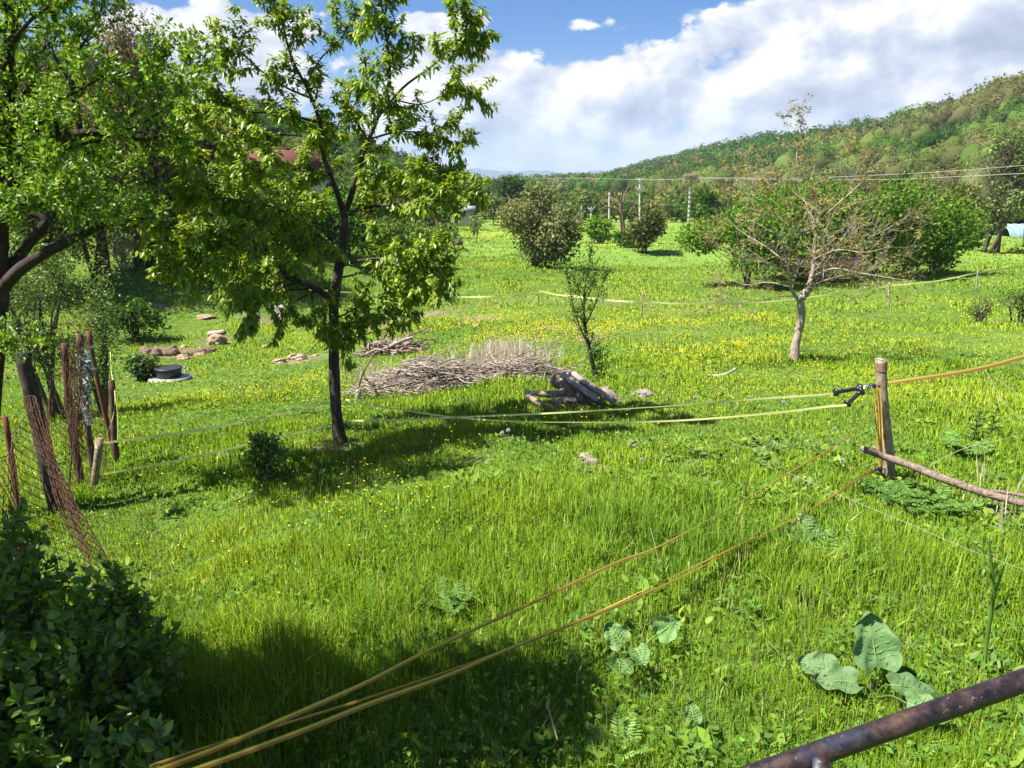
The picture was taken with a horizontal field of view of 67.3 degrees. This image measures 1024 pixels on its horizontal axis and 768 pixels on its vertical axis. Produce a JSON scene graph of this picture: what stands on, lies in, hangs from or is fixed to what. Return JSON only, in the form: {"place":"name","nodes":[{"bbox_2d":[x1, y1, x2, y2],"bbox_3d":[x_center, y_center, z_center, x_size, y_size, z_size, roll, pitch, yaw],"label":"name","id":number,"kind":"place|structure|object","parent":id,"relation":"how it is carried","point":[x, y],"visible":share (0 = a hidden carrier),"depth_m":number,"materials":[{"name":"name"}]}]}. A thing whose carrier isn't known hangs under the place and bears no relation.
{"place":"outdoors","nodes":[
{"label":"outdoors","id":0,"kind":"place"},
{"bbox_2d":[406,218,434,226],"bbox_3d":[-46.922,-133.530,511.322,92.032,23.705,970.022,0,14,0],"label":"hills","id":1,"kind":"structure","parent":0,"point":[426,222],"depth_m":152.10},
{"bbox_2d":[0,32,508,223],"bbox_3d":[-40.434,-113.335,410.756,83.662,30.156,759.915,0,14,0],"label":"woods","id":2,"kind":"object","parent":1,"relation":"on","point":[347,171],"visible":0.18,"depth_m":149.15,"materials":[{"name":"plant"}]},
{"bbox_2d":[0,186,1023,767],"bbox_3d":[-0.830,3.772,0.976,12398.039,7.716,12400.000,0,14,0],"label":"ground","id":3,"kind":"structure","parent":0,"point":[618,255],"depth_m":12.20,"materials":[{"name":"plant"}]},
{"bbox_2d":[2,416,24,570],"bbox_3d":[-3.765,0.946,5.826,0.120,1.462,0.050,-4,15,-14],"label":"steel post","id":4,"kind":"object","parent":3,"relation":"on","point":[7,432],"visible":0.29,"depth_m":5.70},
{"bbox_2d":[8,240,61,341],"bbox_3d":[-16.947,-3.184,26.474,2.862,3.664,2.902,0,14,0],"label":"garden shrub","id":5,"kind":"object","parent":3,"relation":"on","point":[18,302],"visible":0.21,"depth_m":26.31,"materials":[{"name":"green plant"}]},
{"bbox_2d":[14,351,63,512],"bbox_3d":[-4.897,0.543,7.992,0.309,1.791,0.172,4,15,16],"label":"post","id":6,"kind":"object","parent":3,"relation":"on","point":[28,379],"visible":0.52,"depth_m":7.88,"materials":[{"name":"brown wood"}]},
{"bbox_2d":[5,228,101,418],"bbox_3d":[-8.993,-1.071,14.554,2.166,3.812,1.941,-6,16,-23],"label":"fence sapling","id":7,"kind":"object","parent":3,"relation":"on","point":[46,361],"visible":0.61,"depth_m":14.66,"materials":[{"name":"green plant"}]},
{"bbox_2d":[9,54,102,298],"bbox_3d":[-19.920,-7.919,30.023,7.645,9.238,6.650,0,14,0],"label":"slope tree","id":8,"kind":"object","parent":3,"relation":"on","point":[31,222],"visible":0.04,"depth_m":29.93,"materials":[{"name":"green plant"}]},
{"bbox_2d":[0,360,112,631],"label":"chain link fence","id":9,"kind":"object","parent":3,"relation":"on","point":[69,504],"visible":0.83,"depth_m":5.89,"materials":[{"name":"metal"}]},
{"bbox_2d":[9,160,108,297],"bbox_3d":[-18.670,-6.147,30.543,3.817,5.527,4.066,0,14,0],"label":"slope tree","id":10,"kind":"object","parent":3,"relation":"on","point":[49,216],"visible":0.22,"depth_m":30.57,"materials":[{"name":"green plant"}]},
{"bbox_2d":[61,343,83,482],"bbox_3d":[-5.128,0.391,8.980,0.140,1.766,0.111,0,14,0],"label":"rotten post","id":11,"kind":"object","parent":3,"relation":"on","point":[64,351],"visible":0.34,"depth_m":8.87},
{"bbox_2d":[53,324,98,481],"bbox_3d":[-4.972,0.255,8.756,0.446,1.981,0.736,-12,19,-40],"label":"wire bundle","id":12,"kind":"object","parent":3,"relation":"on","point":[80,414],"visible":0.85,"depth_m":8.70,"materials":[{"name":"metal"}]},
{"bbox_2d":[76,334,93,470],"bbox_3d":[-5.347,0.296,9.678,0.142,1.878,0.099,-6,16,-21],"label":"rotten post","id":13,"kind":"object","parent":3,"relation":"on","point":[88,433],"visible":0.37,"depth_m":9.71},
{"bbox_2d":[73,345,97,432],"bbox_3d":[-5.262,0.089,9.523,0.347,1.090,0.378,-9,17,-32],"label":"torn net","id":14,"kind":"object","parent":13,"relation":"hanging from","point":[88,377],"visible":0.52,"depth_m":9.50,"materials":[{"name":"fabric"}]},
{"bbox_2d":[52,252,133,412],"bbox_3d":[-8.007,-0.894,14.942,1.838,3.310,1.379,-4,15,-14],"label":"fence sapling","id":15,"kind":"object","parent":3,"relation":"on","point":[103,358],"visible":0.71,"depth_m":14.75,"materials":[{"name":"green plant"}]},
{"bbox_2d":[16,87,173,279],"bbox_3d":[-17.924,-8.373,32.562,6.884,7.878,5.260,-5,15,-19],"label":"slope tree","id":16,"kind":"object","parent":3,"relation":"on","point":[119,178],"visible":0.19,"depth_m":32.79,"materials":[{"name":"green plant"}]},
{"bbox_2d":[90,437,103,488],"bbox_3d":[-4.734,0.945,8.771,0.239,0.696,0.100,0,14,0],"label":"fence post","id":17,"kind":"object","parent":3,"relation":"on","point":[97,459],"visible":0.83,"depth_m":8.72,"materials":[{"name":"brown wood"}]},
{"bbox_2d":[0,497,194,767],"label":"leafy bush","id":18,"kind":"object","parent":3,"relation":"on","point":[34,655],"visible":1,"depth_m":3.25,"materials":[{"name":"green plant"}]},
{"bbox_2d":[86,331,110,447],"bbox_3d":[-5.860,0.155,10.985,0.172,1.851,0.071,-6,15,-20],"label":"steel post","id":19,"kind":"object","parent":3,"relation":"on","point":[101,395],"visible":0.68,"depth_m":10.94,"materials":[{"name":"metal"}]},
{"bbox_2d":[0,0,227,413],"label":"plum tree","id":20,"kind":"object","parent":3,"relation":"on","point":[50,189],"visible":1,"depth_m":6.72,"materials":[{"name":"green plant"}]},
{"bbox_2d":[108,380,119,462],"bbox_3d":[-5.364,0.539,10.362,0.155,1.213,0.091,-5,15,-18],"label":"short post","id":21,"kind":"object","parent":3,"relation":"on","point":[113,426],"visible":0.81,"depth_m":10.32,"materials":[{"name":"wood"}]},
{"bbox_2d":[106,227,142,269],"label":"shrub","id":22,"kind":"object","parent":3,"relation":"on","point":[131,242],"visible":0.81,"depth_m":34.33,"materials":[{"name":"green plant"}]},
{"bbox_2d":[40,0,211,265],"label":"bronze walnut","id":23,"kind":"object","parent":3,"relation":"on","point":[123,47],"visible":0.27,"depth_m":32.58,"materials":[{"name":"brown plant"}]},
{"bbox_2d":[95,294,170,341],"bbox_3d":[-13.503,-2.300,27.260,2.370,1.666,2.066,0,14,0],"label":"garden shrub","id":24,"kind":"object","parent":3,"relation":"on","point":[134,311],"visible":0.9,"depth_m":27.24,"materials":[{"name":"green plant"}]},
{"bbox_2d":[119,352,161,380],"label":"garden shrub","id":25,"kind":"object","parent":3,"relation":"on","point":[142,367],"visible":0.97,"depth_m":20.03,"materials":[{"name":"green plant"}]},
{"bbox_2d":[100,188,188,267],"bbox_3d":[-16.398,-7.130,35.080,3.901,3.609,3.721,0,14,0],"label":"dark shrub","id":26,"kind":"object","parent":3,"relation":"on","point":[148,264],"visible":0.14,"depth_m":34.55,"materials":[{"name":"green plant"}]},
{"bbox_2d":[148,364,190,381],"bbox_3d":[-9.029,-0.274,20.244,1.040,0.385,1.045,0,14,0],"label":"drain cover","id":27,"kind":"object","parent":3,"relation":"on","point":[169,373],"visible":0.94,"depth_m":20.02,"materials":[{"name":"concrete"}]},
{"bbox_2d":[129,158,224,270],"bbox_3d":[-15.449,-7.898,35.084,4.263,5.631,3.754,13,20,42],"label":"slope tree","id":28,"kind":"object","parent":3,"relation":"on","point":[170,197],"visible":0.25,"depth_m":34.33,"materials":[{"name":"green plant"}]},
{"bbox_2d":[139,345,216,355],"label":"rocks","id":29,"kind":"object","parent":3,"relation":"on","point":[160,351],"visible":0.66,"depth_m":25.04,"materials":[{"name":"stone"}]},
{"bbox_2d":[163,96,239,216],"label":"bronze walnut","id":30,"kind":"object","parent":3,"relation":"on","point":[210,146],"visible":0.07,"depth_m":41.65,"materials":[{"name":"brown plant"}]},
{"bbox_2d":[210,175,293,268],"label":"slope tree","id":31,"kind":"object","parent":3,"relation":"on","point":[255,216],"visible":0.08,"depth_m":38.09,"materials":[{"name":"green plant"}]},
{"bbox_2d":[237,428,291,479],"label":"bush","id":32,"kind":"object","parent":3,"relation":"on","point":[264,450],"visible":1,"depth_m":8.36,"materials":[{"name":"green plant"}]},
{"bbox_2d":[236,146,333,194],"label":"house","id":33,"kind":"structure","parent":3,"relation":"on","point":[290,155],"depth_m":86.97,"materials":[{"name":"concrete"}]},
{"bbox_2d":[124,0,503,444],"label":"cherry tree","id":34,"kind":"object","parent":3,"relation":"on","point":[296,208],"visible":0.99,"depth_m":8.38,"materials":[{"name":"green plant"}]},
{"bbox_2d":[104,401,330,443],"bbox_3d":[-3.409,0.440,9.219,2.662,0.178,0.008,-7,16,-26],"label":"fence tape","id":35,"kind":"object","parent":34,"relation":"attached to","point":[201,429],"visible":1,"depth_m":9.16,"materials":[{"name":"plastic"}]},
{"bbox_2d":[104,424,331,474],"bbox_3d":[-3.438,0.764,9.294,2.689,0.230,0.006,-7,16,-27],"label":"fence tape","id":36,"kind":"object","parent":34,"relation":"attached to","point":[208,453],"visible":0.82,"depth_m":9.16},
{"bbox_2d":[343,393,832,420],"bbox_3d":[0.392,0.280,8.454,5.746,1.097,0.014,7,16,26],"label":"fence tape","id":37,"kind":"object","parent":34,"relation":"attached to","point":[824,394],"visible":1,"depth_m":8.21,"materials":[{"name":"plastic"}]},
{"bbox_2d":[307,204,357,247],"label":"hedge tree","id":38,"kind":"object","parent":3,"relation":"on","point":[331,235],"visible":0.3,"depth_m":46.49,"materials":[{"name":"green plant"}]},
{"bbox_2d":[308,182,388,259],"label":"slope tree","id":39,"kind":"object","parent":3,"relation":"on","point":[358,233],"visible":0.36,"depth_m":46.38,"materials":[{"name":"green plant"}]},
{"bbox_2d":[324,349,407,387],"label":"dry grass","id":40,"kind":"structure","parent":3,"relation":"on","point":[356,371],"depth_m":15.10,"materials":[{"name":"plant"}]},
{"bbox_2d":[346,180,417,227],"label":"slope tree","id":41,"kind":"object","parent":3,"relation":"on","point":[385,213],"visible":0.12,"depth_m":68.33,"materials":[{"name":"green plant"}]},
{"bbox_2d":[352,214,436,263],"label":"bank bush","id":42,"kind":"object","parent":3,"relation":"on","point":[402,230],"visible":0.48,"depth_m":48.76,"materials":[{"name":"green plant"}]},
{"bbox_2d":[352,325,441,357],"bbox_3d":[-3.153,-1.173,21.328,2.521,0.887,1.900,0,14,0],"label":"brush pile","id":43,"kind":"object","parent":3,"relation":"on","point":[385,342],"visible":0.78,"depth_m":21.21,"materials":[{"name":"brown wood"}]},
{"bbox_2d":[341,339,505,397],"bbox_3d":[-1.616,-0.291,14.356,3.219,1.168,2.278,0,14,0],"label":"brush pile","id":44,"kind":"object","parent":3,"relation":"on","point":[412,374],"visible":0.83,"depth_m":13.97,"materials":[{"name":"brown wood"}]},
{"bbox_2d":[411,574,473,620],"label":"fern weed","id":45,"kind":"object","parent":3,"relation":"on","point":[457,595],"visible":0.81,"depth_m":5.02,"materials":[{"name":"green plant"}]},
{"bbox_2d":[430,222,461,240],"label":"bank bush","id":46,"kind":"object","parent":3,"relation":"on","point":[452,228],"visible":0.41,"depth_m":76.79,"materials":[{"name":"green plant"}]},
{"bbox_2d":[479,193,509,223],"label":"silver tree","id":47,"kind":"object","parent":3,"relation":"on","point":[492,210],"visible":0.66,"depth_m":146.77,"materials":[{"name":"brown plant"}]},
{"bbox_2d":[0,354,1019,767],"bbox_3d":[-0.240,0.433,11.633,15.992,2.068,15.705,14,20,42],"label":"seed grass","id":48,"kind":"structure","parent":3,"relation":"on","point":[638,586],"depth_m":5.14,"materials":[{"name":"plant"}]},
{"bbox_2d":[0,310,1023,683],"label":"dry thatch","id":49,"kind":"object","parent":3,"relation":"on","point":[482,412],"visible":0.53,"depth_m":12.44,"materials":[{"name":"plant"}]},
{"bbox_2d":[0,329,1023,767],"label":"meadow herbs","id":50,"kind":"object","parent":3,"relation":"on","point":[698,745],"visible":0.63,"depth_m":5.11,"materials":[{"name":"green plant"}]},
{"bbox_2d":[496,174,528,206],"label":"spruce tree","id":51,"kind":"object","parent":3,"relation":"on","point":[511,188],"visible":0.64,"depth_m":155.38,"materials":[{"name":"green plant"}]},
{"bbox_2d":[440,331,585,368],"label":"dry grass","id":52,"kind":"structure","parent":3,"relation":"on","point":[515,352],"depth_m":15.72,"materials":[{"name":"plant"}]},
{"bbox_2d":[454,331,588,384],"bbox_3d":[0.164,-0.489,14.240,2.528,1.042,1.882,0,14,0],"label":"brush pile","id":53,"kind":"object","parent":3,"relation":"on","point":[509,366],"visible":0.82,"depth_m":13.91,"materials":[{"name":"brown wood"}]},
{"bbox_2d":[32,376,1023,767],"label":"leafy weeds","id":54,"kind":"object","parent":3,"relation":"on","point":[550,732],"visible":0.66,"depth_m":5.27,"materials":[{"name":"green plant"}]},
{"bbox_2d":[36,224,1023,594],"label":"buttercups","id":55,"kind":"object","parent":3,"relation":"on","point":[540,388],"visible":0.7,"depth_m":12.75,"materials":[{"name":"yellow plant"}]},
{"bbox_2d":[493,181,585,267],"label":"bush","id":56,"kind":"object","parent":3,"relation":"on","point":[544,240],"visible":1,"depth_m":52.30,"materials":[{"name":"green plant"}]},
{"bbox_2d":[524,388,565,410],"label":"root branch","id":57,"kind":"object","parent":3,"relation":"on","point":[552,396],"visible":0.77,"depth_m":11.14,"materials":[{"name":"grey wood"}]},
{"bbox_2d":[550,372,604,407],"bbox_3d":[0.963,0.110,11.330,0.800,0.526,0.682,0,14,0],"label":"hollow stump","id":58,"kind":"object","parent":3,"relation":"on","point":[575,396],"visible":0.56,"depth_m":11.12,"materials":[{"name":"grey wood"}]},
{"bbox_2d":[559,372,599,402],"bbox_3d":[0.974,0.041,11.040,0.664,0.348,0.112,12,19,38],"label":"plank","id":59,"kind":"object","parent":58,"relation":"on","point":[576,384],"visible":0.99,"depth_m":11.01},
{"bbox_2d":[568,370,616,404],"bbox_3d":[1.148,0.041,11.009,0.804,0.378,0.100,12,19,39],"label":"plank","id":60,"kind":"object","parent":59,"relation":"on","point":[582,380],"visible":1,"depth_m":10.98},
{"bbox_2d":[557,238,617,380],"bbox_3d":[1.291,-1.235,13.142,1.106,2.504,0.774,0,14,0],"label":"thorn sapling","id":61,"kind":"object","parent":3,"relation":"on","point":[590,350],"visible":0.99,"depth_m":13.10,"materials":[{"name":"plant"}]},
{"bbox_2d":[582,214,616,243],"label":"bright bush","id":62,"kind":"object","parent":3,"relation":"on","point":[596,229],"visible":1,"depth_m":93.25,"materials":[{"name":"green plant"}]},
{"bbox_2d":[568,712,648,767],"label":"fern weed","id":63,"kind":"object","parent":3,"relation":"on","point":[630,730],"visible":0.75,"depth_m":3.78,"materials":[{"name":"green plant"}]},
{"bbox_2d":[597,174,641,246],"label":"dead tree","id":64,"kind":"object","parent":3,"relation":"on","point":[621,215],"visible":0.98,"depth_m":84.38,"materials":[{"name":"grey plant"}]},
{"bbox_2d":[469,324,783,350],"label":"dry grass","id":65,"kind":"structure","parent":3,"relation":"on","point":[604,335],"depth_m":20.47,"materials":[{"name":"plant"}]},
{"bbox_2d":[604,615,680,678],"bbox_3d":[0.756,1.538,4.385,0.456,0.326,0.332,0,14,0],"label":"burdock","id":66,"kind":"object","parent":3,"relation":"on","point":[665,629],"visible":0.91,"depth_m":4.42,"materials":[{"name":"green plant"}]},
{"bbox_2d":[623,199,667,252],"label":"ivy bush","id":67,"kind":"object","parent":3,"relation":"on","point":[645,229],"visible":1,"depth_m":73.52,"materials":[{"name":"green plant"}]},
{"bbox_2d":[685,700,720,738],"bbox_3d":[0.967,1.696,3.884,0.186,0.163,0.087,3,15,13],"label":"burdock","id":68,"kind":"object","parent":3,"relation":"on","point":[693,711],"visible":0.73,"depth_m":3.89,"materials":[{"name":"green plant"}]},
{"bbox_2d":[519,183,887,221],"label":"scrub","id":69,"kind":"object","parent":3,"relation":"on","point":[585,199],"visible":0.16,"depth_m":163.86,"materials":[{"name":"plant"}]},
{"bbox_2d":[679,185,731,228],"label":"round tree","id":70,"kind":"object","parent":3,"relation":"on","point":[698,209],"visible":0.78,"depth_m":120.00,"materials":[{"name":"green plant"}]},
{"bbox_2d":[675,194,804,287],"bbox_3d":[11.171,-6.961,37.491,6.224,4.550,4.651,0,14,0],"label":"bush","id":71,"kind":"object","parent":3,"relation":"on","point":[731,232],"visible":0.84,"depth_m":36.72,"materials":[{"name":"green plant"}]},
{"bbox_2d":[723,175,894,281],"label":"bush","id":72,"kind":"object","parent":3,"relation":"on","point":[793,207],"visible":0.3,"depth_m":41.31,"materials":[{"name":"green plant"}]},
{"bbox_2d":[783,508,839,545],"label":"fern weed","id":73,"kind":"object","parent":3,"relation":"on","point":[810,531],"visible":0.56,"depth_m":6.03,"materials":[{"name":"green plant"}]},
{"bbox_2d":[729,248,907,285],"bbox_3d":[15.828,-6.131,40.302,7.927,2.088,6.841,0,14,0],"label":"bramble thicket","id":74,"kind":"object","parent":3,"relation":"on","point":[849,259],"visible":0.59,"depth_m":39.50,"materials":[{"name":"brown plant"}]},
{"bbox_2d":[690,94,951,360],"bbox_3d":[6.447,-3.221,16.228,6.038,5.545,4.466,0,14,0],"label":"walnut tree","id":75,"kind":"object","parent":3,"relation":"on","point":[800,323],"visible":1,"depth_m":15.64,"materials":[{"name":"grey plant"}]},
{"bbox_2d":[810,525,891,573],"bbox_3d":[2.471,1.247,5.584,0.572,0.239,0.541,0,14,0],"label":"fern weed","id":76,"kind":"object","parent":3,"relation":"on","point":[831,540],"visible":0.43,"depth_m":5.67,"materials":[{"name":"green plant"}]},
{"bbox_2d":[796,610,952,723],"bbox_3d":[1.918,1.500,4.064,0.778,0.476,0.366,11,18,36],"label":"burdock","id":77,"kind":"object","parent":3,"relation":"on","point":[878,643],"visible":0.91,"depth_m":4.12,"materials":[{"name":"green plant"}]},
{"bbox_2d":[807,169,953,279],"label":"bush","id":78,"kind":"object","parent":3,"relation":"on","point":[898,211],"visible":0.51,"depth_m":40.86,"materials":[{"name":"green plant"}]},
{"bbox_2d":[867,358,894,481],"bbox_3d":[3.464,0.401,7.223,0.423,1.310,0.139,0,14,0],"label":"gate post","id":79,"kind":"object","parent":3,"relation":"on","point":[881,365],"visible":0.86,"depth_m":7.16,"materials":[{"name":"brown wood"}]},
{"bbox_2d":[149,465,875,767],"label":"fence tape","id":80,"kind":"object","parent":79,"relation":"attached to","point":[158,763],"visible":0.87,"depth_m":3.50,"materials":[{"name":"plastic"}]},
{"bbox_2d":[157,412,873,767],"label":"fence tape","id":81,"kind":"object","parent":79,"relation":"attached to","point":[271,724],"visible":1,"depth_m":3.50,"materials":[{"name":"plastic"}]},
{"bbox_2d":[192,467,876,767],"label":"fence tape","id":82,"kind":"object","parent":79,"relation":"attached to","point":[271,742],"visible":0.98,"depth_m":3.54,"materials":[{"name":"plastic"}]},
{"bbox_2d":[844,385,868,406],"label":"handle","id":83,"kind":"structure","parent":79,"relation":"hanging from","point":[860,391],"depth_m":7.01,"materials":[{"name":"black plastic"}]},
{"bbox_2d":[343,398,846,422],"bbox_3d":[0.455,0.204,8.398,5.848,0.737,0.014,7,16,26],"label":"fence tape","id":84,"kind":"object","parent":83,"relation":"attached to","point":[828,406],"visible":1,"depth_m":8.00,"materials":[{"name":"plastic"}]},
{"bbox_2d":[859,445,1023,506],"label":"forked branch","id":85,"kind":"object","parent":79,"relation":"attached to","point":[996,495],"visible":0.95,"depth_m":6.79,"materials":[{"name":"brown wood"}]},
{"bbox_2d":[887,354,1023,384],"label":"fence tape","id":86,"kind":"object","parent":79,"relation":"attached to","point":[992,365],"visible":1,"depth_m":6.16,"materials":[{"name":"plastic"}]},
{"bbox_2d":[739,667,1023,767],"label":"railing","id":87,"kind":"object","parent":3,"relation":"on","point":[824,752],"visible":1,"depth_m":1.47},
{"bbox_2d":[888,282,889,306],"bbox_3d":[14.823,-3.469,30.226,0.159,1.054,0.077,0,14,0],"label":"fence stake","id":88,"kind":"object","parent":3,"relation":"on","point":[889,295],"visible":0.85,"depth_m":30.19,"materials":[{"name":"grey wood"}]},
{"bbox_2d":[308,265,1023,304],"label":"fence tape","id":89,"kind":"object","parent":88,"relation":"attached to","point":[717,304],"visible":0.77,"depth_m":29.63,"materials":[{"name":"plastic"}]},
{"bbox_2d":[852,714,941,763],"bbox_3d":[1.878,1.745,3.742,0.293,0.165,0.376,-5,15,-19],"label":"fern weed","id":90,"kind":"object","parent":3,"relation":"on","point":[860,721],"visible":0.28,"depth_m":3.72,"materials":[{"name":"green plant"}]},
{"bbox_2d":[852,474,947,507],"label":"fern weed","id":91,"kind":"object","parent":3,"relation":"on","point":[890,496],"visible":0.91,"depth_m":6.88,"materials":[{"name":"green plant"}]},
{"bbox_2d":[869,180,996,276],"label":"bush","id":92,"kind":"object","parent":3,"relation":"on","point":[950,243],"visible":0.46,"depth_m":45.73,"materials":[{"name":"green plant"}]},
{"bbox_2d":[895,482,984,520],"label":"fern weed","id":93,"kind":"object","parent":3,"relation":"on","point":[956,508],"visible":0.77,"depth_m":6.63,"materials":[{"name":"green plant"}]},
{"bbox_2d":[932,180,990,217],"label":"alder tree","id":94,"kind":"object","parent":3,"relation":"on","point":[974,196],"visible":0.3,"depth_m":87.23,"materials":[{"name":"green plant"}]},
{"bbox_2d":[935,426,998,455],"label":"fern weed","id":95,"kind":"object","parent":3,"relation":"on","point":[956,443],"visible":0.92,"depth_m":8.15,"materials":[{"name":"green plant"}]},
{"bbox_2d":[945,212,997,249],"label":"bright bush","id":96,"kind":"object","parent":3,"relation":"on","point":[979,237],"visible":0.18,"depth_m":76.95,"materials":[{"name":"green plant"}]},
{"bbox_2d":[962,292,999,323],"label":"field shrub","id":97,"kind":"object","parent":3,"relation":"on","point":[978,316],"visible":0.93,"depth_m":25.33,"materials":[{"name":"green plant"}]},
{"bbox_2d":[971,537,1009,667],"bbox_3d":[2.657,1.243,4.330,0.276,0.875,0.118,-2,15,-8],"label":"hogweed","id":98,"kind":"object","parent":3,"relation":"on","point":[990,619],"visible":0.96,"depth_m":4.29,"materials":[{"name":"green plant"}]},
{"bbox_2d":[957,122,1023,253],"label":"willow tree","id":99,"kind":"object","parent":3,"relation":"on","point":[1010,191],"visible":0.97,"depth_m":73.48,"materials":[{"name":"green plant"}]},
{"bbox_2d":[960,457,1023,536],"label":"dry grass","id":100,"kind":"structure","parent":3,"relation":"on","point":[1001,512],"depth_m":6.55,"materials":[{"name":"plant"}]},
{"bbox_2d":[978,283,1023,324],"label":"field shrub","id":101,"kind":"object","parent":3,"relation":"on","point":[1017,296],"visible":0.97,"depth_m":24.89,"materials":[{"name":"green plant"}]},
{"bbox_2d":[985,224,1023,237],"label":"plastic tunnel","id":102,"kind":"structure","parent":3,"relation":"on","point":[1014,230],"depth_m":114.26,"materials":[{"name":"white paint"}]},
{"bbox_2d":[0,0,1023,173],"label":"sky","id":103,"kind":"structure","parent":0,"point":[585,86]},
{"bbox_2d":[462,168,609,177],"bbox_3d":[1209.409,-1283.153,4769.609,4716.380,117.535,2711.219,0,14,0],"label":"mountains","id":104,"kind":"structure","parent":0,"point":[491,173],"depth_m":4939.25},
{"bbox_2d":[327,293,833,321],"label":"dry grass","id":105,"kind":"structure","parent":0,"point":[553,301],"depth_m":31.29,"materials":[{"name":"plant"}]},
{"bbox_2d":[561,146,1023,228],"bbox_3d":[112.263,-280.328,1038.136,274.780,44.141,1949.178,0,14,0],"label":"hills","id":106,"kind":"structure","parent":0,"point":[1020,221],"depth_m":138.65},
{"bbox_2d":[498,70,1023,223],"bbox_3d":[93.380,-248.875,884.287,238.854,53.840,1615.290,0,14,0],"label":"woods","id":107,"kind":"object","parent":106,"relation":"on","point":[956,129],"visible":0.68,"depth_m":243.63,"materials":[{"name":"plant"}]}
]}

